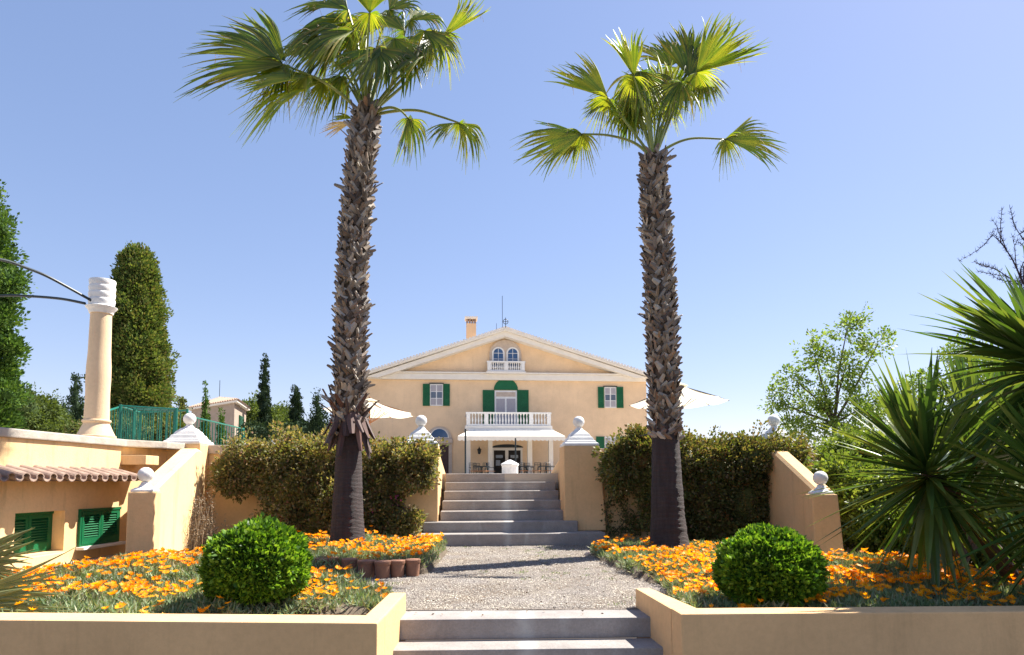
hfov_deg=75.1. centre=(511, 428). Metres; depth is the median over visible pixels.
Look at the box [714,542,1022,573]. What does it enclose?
soil
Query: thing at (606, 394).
window
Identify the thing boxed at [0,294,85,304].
pergola hoop
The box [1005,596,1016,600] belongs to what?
orange daisy
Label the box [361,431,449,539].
hedge
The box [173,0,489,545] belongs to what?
fan palm
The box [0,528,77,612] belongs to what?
palm
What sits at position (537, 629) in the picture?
garden steps
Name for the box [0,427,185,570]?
terrace wall
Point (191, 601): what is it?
ground cover
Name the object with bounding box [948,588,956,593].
orange daisy
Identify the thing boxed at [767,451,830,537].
wing wall
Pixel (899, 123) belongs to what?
sky
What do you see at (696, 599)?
ground cover
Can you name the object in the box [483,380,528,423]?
balcony door
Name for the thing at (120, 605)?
orange daisy
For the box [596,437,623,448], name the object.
window
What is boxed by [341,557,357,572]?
clay pot
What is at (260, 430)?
shrub
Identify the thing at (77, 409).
cypress
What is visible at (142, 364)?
cypress
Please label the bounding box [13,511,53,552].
window
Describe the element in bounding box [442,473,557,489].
terrace ground
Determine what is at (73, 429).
shrub
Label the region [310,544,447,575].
bed soil
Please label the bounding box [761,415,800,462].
pier
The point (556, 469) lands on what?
garden wall
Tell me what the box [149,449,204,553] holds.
wing wall
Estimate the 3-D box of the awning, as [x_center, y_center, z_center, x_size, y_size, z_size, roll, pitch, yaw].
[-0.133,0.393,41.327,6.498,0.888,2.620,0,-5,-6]
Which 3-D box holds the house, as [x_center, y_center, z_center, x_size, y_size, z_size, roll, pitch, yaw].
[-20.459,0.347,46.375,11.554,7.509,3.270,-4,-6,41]
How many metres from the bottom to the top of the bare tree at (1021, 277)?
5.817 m
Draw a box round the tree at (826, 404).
[757,301,897,447]
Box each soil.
[45,565,372,614]
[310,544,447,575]
[593,553,959,607]
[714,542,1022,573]
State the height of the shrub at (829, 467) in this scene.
1.650 m
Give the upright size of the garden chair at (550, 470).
0.931 m
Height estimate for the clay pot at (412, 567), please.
0.210 m
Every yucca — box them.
[801,349,1023,596]
[871,340,1023,562]
[897,245,1023,568]
[908,391,1023,603]
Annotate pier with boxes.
[125,467,160,556]
[163,413,213,544]
[399,415,439,531]
[559,416,605,530]
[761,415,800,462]
[805,471,843,556]
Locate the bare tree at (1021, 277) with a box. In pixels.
[957,205,1023,311]
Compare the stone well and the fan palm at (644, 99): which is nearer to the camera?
the fan palm at (644, 99)
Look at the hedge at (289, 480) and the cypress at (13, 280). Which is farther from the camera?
the cypress at (13, 280)
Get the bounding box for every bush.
[17,381,73,432]
[195,511,313,606]
[709,522,831,606]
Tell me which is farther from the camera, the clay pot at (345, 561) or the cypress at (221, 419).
the cypress at (221, 419)
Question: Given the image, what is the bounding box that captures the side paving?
[18,548,200,571]
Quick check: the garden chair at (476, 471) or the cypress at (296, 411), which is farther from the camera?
the cypress at (296, 411)
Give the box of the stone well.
[501,460,518,472]
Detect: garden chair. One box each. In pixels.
[473,463,480,472]
[531,463,540,472]
[545,462,551,472]
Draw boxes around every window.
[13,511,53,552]
[77,507,120,546]
[423,383,449,405]
[486,340,525,374]
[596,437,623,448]
[598,386,623,407]
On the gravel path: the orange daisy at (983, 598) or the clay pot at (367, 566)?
the clay pot at (367, 566)
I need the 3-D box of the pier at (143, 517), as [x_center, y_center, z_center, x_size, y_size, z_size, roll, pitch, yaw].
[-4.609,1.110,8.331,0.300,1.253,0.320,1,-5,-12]
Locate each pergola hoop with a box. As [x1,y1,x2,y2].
[0,258,90,300]
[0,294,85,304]
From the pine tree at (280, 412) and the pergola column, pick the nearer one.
the pergola column
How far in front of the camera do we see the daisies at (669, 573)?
6.78 m
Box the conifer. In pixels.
[303,387,328,440]
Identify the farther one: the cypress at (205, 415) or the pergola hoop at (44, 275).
the cypress at (205, 415)
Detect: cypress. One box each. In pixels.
[0,179,36,429]
[56,395,75,424]
[65,372,84,422]
[78,240,183,423]
[175,396,192,420]
[198,380,211,440]
[214,406,227,444]
[255,353,272,443]
[283,384,303,425]
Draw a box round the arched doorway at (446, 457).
[429,427,452,473]
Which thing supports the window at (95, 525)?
in the terrace wall at (61, 493)
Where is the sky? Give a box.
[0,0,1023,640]
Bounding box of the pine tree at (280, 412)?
[252,400,302,442]
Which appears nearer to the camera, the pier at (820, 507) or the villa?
the pier at (820, 507)
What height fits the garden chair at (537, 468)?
0.931 m
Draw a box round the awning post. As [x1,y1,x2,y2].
[465,429,465,473]
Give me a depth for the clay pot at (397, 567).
7.31 m
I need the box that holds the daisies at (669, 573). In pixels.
[9,525,1023,596]
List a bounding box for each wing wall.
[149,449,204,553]
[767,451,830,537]
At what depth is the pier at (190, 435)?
11.23 m
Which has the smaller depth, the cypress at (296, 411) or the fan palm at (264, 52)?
the fan palm at (264, 52)
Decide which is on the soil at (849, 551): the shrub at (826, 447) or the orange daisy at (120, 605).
the shrub at (826, 447)
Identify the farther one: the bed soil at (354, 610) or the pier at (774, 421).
the pier at (774, 421)
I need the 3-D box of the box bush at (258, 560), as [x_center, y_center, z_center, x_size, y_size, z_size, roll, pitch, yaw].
[-2.010,1.079,5.249,0.884,0.843,0.894,0,-5,0]
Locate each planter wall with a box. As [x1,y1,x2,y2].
[0,593,405,654]
[636,588,1023,654]
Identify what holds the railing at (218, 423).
on the terrace ground at (540, 477)
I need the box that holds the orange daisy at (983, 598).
[979,595,988,603]
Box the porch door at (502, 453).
[493,444,522,472]
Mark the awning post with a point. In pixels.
(465, 451)
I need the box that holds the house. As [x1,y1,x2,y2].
[187,384,250,444]
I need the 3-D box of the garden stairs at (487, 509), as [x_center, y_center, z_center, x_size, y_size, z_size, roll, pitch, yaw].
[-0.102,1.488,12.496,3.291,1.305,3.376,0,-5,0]
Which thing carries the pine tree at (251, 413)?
on the terrace ground at (540, 477)
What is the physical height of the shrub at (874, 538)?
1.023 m
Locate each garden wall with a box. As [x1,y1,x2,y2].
[206,445,444,540]
[551,448,700,541]
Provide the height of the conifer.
6.133 m
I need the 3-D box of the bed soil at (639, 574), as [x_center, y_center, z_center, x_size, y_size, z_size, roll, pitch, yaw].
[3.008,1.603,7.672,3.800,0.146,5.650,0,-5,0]
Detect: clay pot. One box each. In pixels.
[315,556,339,565]
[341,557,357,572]
[357,559,375,577]
[374,560,390,578]
[390,559,404,577]
[405,558,420,576]
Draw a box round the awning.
[458,429,564,440]
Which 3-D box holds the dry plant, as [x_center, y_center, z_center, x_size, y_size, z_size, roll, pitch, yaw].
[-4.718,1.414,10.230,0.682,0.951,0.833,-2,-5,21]
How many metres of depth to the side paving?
9.35 m
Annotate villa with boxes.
[366,296,647,473]
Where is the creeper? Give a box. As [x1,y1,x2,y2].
[600,486,650,539]
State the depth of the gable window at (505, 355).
45.24 m
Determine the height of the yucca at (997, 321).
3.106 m
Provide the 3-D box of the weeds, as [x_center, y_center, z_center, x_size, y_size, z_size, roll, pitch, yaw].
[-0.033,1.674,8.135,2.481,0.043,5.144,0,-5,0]
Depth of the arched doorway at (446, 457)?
44.43 m
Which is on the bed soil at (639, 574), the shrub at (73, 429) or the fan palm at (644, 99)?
the fan palm at (644, 99)
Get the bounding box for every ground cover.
[1,551,397,614]
[308,529,448,569]
[587,537,1023,607]
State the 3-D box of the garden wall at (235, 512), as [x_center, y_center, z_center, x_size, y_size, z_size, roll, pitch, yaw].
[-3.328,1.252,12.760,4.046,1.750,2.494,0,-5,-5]
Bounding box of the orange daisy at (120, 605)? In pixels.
[115,602,125,612]
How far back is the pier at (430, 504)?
11.36 m
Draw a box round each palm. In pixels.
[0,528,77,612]
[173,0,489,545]
[511,11,787,548]
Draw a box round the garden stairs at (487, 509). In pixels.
[407,473,604,545]
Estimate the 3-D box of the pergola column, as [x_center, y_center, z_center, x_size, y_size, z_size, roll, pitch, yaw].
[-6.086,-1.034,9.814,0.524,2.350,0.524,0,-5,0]
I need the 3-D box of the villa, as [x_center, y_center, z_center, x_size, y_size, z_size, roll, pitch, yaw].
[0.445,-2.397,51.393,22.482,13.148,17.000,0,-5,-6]
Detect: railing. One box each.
[110,404,188,440]
[193,417,244,444]
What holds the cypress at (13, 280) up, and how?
on the terrace ground at (540, 477)
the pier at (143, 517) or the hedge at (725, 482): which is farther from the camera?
the hedge at (725, 482)
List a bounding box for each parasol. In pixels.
[323,397,413,435]
[629,383,728,408]
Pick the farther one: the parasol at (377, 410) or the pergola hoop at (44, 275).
the parasol at (377, 410)
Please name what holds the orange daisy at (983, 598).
on the bed soil at (639, 574)
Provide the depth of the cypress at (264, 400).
46.17 m
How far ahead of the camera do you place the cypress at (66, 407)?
35.15 m
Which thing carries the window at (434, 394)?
in the villa
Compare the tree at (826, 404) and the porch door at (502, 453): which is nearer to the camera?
the tree at (826, 404)
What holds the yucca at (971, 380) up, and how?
on the soil at (849, 551)
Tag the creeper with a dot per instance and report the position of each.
(634, 528)
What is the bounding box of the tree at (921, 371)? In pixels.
[895,325,999,406]
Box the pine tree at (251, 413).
[241,390,285,438]
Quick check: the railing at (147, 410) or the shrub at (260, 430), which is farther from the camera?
the shrub at (260, 430)
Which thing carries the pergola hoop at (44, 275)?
attached to the pergola column
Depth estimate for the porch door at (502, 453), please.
44.84 m
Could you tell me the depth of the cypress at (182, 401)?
29.09 m
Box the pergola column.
[76,277,117,437]
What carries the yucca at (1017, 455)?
on the bed soil at (639, 574)
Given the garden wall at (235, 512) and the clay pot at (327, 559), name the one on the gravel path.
the clay pot at (327, 559)
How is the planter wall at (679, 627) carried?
on the lower ground
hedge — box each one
[205,420,380,536]
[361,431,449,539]
[591,419,819,543]
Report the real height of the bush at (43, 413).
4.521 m
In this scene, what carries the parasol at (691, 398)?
on the terrace ground at (540, 477)
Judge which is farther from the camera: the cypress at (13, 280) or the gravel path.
the cypress at (13, 280)
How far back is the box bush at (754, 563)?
4.99 m
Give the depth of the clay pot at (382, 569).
7.23 m
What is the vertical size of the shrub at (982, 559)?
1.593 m
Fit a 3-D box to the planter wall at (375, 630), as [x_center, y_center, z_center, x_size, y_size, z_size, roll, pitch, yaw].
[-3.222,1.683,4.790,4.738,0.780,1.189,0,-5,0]
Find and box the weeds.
[389,545,635,604]
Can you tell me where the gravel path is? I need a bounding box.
[359,545,666,609]
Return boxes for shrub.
[62,408,197,441]
[232,412,330,444]
[803,447,912,555]
[812,402,989,465]
[842,491,903,557]
[883,480,1023,568]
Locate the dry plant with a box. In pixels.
[187,491,227,551]
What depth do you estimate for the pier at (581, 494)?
11.53 m
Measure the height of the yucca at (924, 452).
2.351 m
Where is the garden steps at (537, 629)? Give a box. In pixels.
[393,609,662,654]
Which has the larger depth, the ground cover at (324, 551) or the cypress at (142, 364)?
the cypress at (142, 364)

